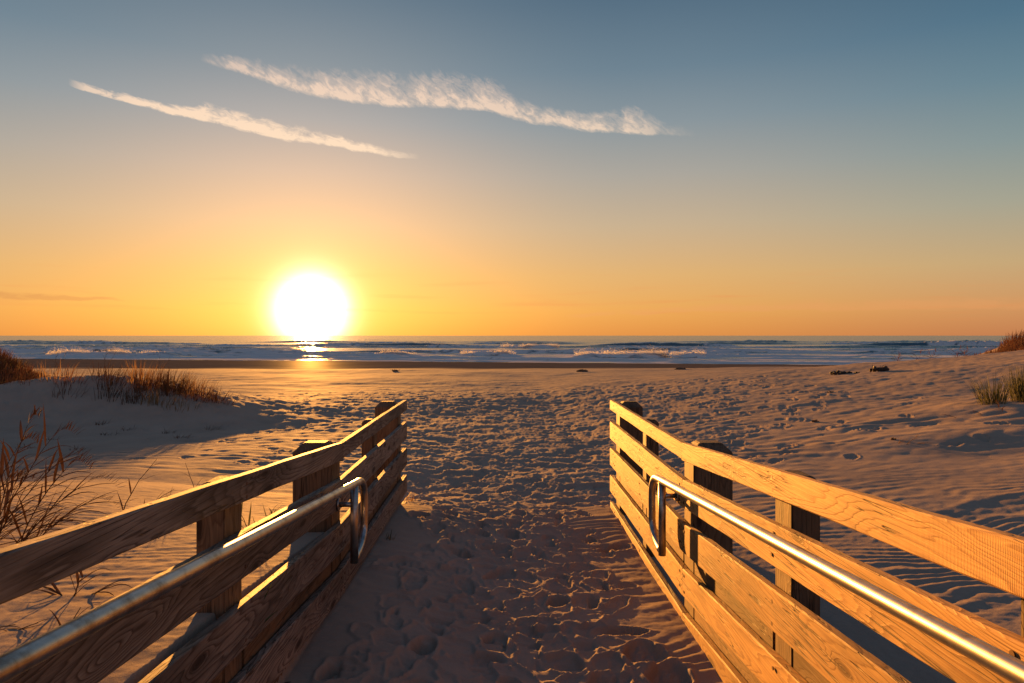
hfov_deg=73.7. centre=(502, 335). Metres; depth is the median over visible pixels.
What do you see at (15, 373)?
scrub
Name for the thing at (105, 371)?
grass tuft
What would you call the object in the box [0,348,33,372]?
scrub
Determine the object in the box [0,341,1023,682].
sand ground
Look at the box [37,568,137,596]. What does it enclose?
beach grass
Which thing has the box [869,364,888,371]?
seaweed clump
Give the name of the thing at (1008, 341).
scrub
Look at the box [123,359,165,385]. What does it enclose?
grass tuft
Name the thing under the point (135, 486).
beach grass
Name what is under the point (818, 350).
sea water
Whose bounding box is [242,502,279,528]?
beach grass
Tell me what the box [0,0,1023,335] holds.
sky
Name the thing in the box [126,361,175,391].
grass tuft
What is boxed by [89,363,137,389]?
grass tuft
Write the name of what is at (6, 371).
scrub
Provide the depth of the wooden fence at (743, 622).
2.65 m
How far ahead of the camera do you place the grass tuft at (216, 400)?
15.51 m
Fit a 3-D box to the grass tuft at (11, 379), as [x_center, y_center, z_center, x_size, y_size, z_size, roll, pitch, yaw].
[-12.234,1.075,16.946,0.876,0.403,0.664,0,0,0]
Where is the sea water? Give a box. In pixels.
[0,336,1021,364]
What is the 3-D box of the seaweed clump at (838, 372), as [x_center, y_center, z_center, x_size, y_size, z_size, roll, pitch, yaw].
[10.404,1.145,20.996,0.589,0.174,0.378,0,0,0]
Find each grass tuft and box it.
[0,374,27,384]
[6,369,45,385]
[34,361,77,382]
[48,362,92,386]
[52,380,88,398]
[86,359,129,381]
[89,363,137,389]
[93,381,131,401]
[119,380,166,404]
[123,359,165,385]
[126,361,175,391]
[140,384,181,407]
[150,366,197,391]
[152,371,200,397]
[163,393,202,411]
[169,371,218,396]
[177,377,221,402]
[201,383,239,404]
[967,373,1012,404]
[997,363,1023,402]
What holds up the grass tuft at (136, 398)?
on the sand ground at (508, 553)
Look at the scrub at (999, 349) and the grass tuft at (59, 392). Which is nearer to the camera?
the grass tuft at (59, 392)
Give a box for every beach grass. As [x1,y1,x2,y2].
[0,405,127,544]
[0,618,52,630]
[32,603,99,637]
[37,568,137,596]
[117,459,176,509]
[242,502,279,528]
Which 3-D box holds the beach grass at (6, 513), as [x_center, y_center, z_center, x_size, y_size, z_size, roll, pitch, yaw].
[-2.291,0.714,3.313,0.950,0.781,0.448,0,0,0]
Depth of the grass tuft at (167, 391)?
15.57 m
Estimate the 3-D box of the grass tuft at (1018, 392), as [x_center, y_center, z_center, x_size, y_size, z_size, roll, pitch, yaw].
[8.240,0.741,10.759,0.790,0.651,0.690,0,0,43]
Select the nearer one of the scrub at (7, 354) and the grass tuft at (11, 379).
the grass tuft at (11, 379)
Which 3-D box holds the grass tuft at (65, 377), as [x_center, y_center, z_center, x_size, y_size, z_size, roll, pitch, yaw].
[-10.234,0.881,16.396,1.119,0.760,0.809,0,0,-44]
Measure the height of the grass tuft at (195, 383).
0.675 m
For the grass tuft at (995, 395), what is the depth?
10.71 m
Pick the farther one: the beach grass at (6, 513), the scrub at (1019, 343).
the scrub at (1019, 343)
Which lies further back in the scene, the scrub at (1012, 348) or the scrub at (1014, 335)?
the scrub at (1014, 335)
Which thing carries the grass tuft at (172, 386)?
on the sand ground at (508, 553)
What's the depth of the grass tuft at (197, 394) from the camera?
15.29 m
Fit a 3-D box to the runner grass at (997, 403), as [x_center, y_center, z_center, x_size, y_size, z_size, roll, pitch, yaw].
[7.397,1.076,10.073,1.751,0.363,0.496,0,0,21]
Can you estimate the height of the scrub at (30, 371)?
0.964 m
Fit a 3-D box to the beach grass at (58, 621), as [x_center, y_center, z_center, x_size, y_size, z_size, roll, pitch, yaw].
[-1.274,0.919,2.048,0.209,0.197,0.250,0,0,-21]
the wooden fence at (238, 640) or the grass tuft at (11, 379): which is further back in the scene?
the grass tuft at (11, 379)
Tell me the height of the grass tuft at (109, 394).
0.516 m
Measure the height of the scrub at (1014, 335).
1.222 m
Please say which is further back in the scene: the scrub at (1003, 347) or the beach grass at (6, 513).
the scrub at (1003, 347)
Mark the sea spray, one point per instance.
(405, 352)
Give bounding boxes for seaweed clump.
[830,370,851,374]
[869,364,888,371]
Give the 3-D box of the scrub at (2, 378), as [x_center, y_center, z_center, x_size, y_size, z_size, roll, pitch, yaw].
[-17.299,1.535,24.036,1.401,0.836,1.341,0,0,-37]
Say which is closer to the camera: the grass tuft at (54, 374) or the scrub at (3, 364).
the grass tuft at (54, 374)
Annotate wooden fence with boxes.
[0,400,406,682]
[610,400,1023,682]
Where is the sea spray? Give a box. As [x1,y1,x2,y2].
[45,342,706,354]
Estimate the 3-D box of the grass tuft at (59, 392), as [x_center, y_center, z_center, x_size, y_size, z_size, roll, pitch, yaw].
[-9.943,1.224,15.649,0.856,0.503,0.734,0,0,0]
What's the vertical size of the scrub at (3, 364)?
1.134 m
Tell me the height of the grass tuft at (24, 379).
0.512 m
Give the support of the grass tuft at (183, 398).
on the sand ground at (508, 553)
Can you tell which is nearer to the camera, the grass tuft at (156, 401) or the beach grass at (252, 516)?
the beach grass at (252, 516)
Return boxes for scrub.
[0,347,18,362]
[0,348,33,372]
[0,357,27,372]
[0,364,41,379]
[0,365,14,377]
[0,371,29,383]
[14,360,53,378]
[985,347,1015,353]
[988,340,1018,352]
[998,343,1021,351]
[999,333,1023,347]
[1000,329,1023,344]
[1008,339,1023,346]
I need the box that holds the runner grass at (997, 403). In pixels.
[945,400,1004,417]
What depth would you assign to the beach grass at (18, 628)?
2.31 m

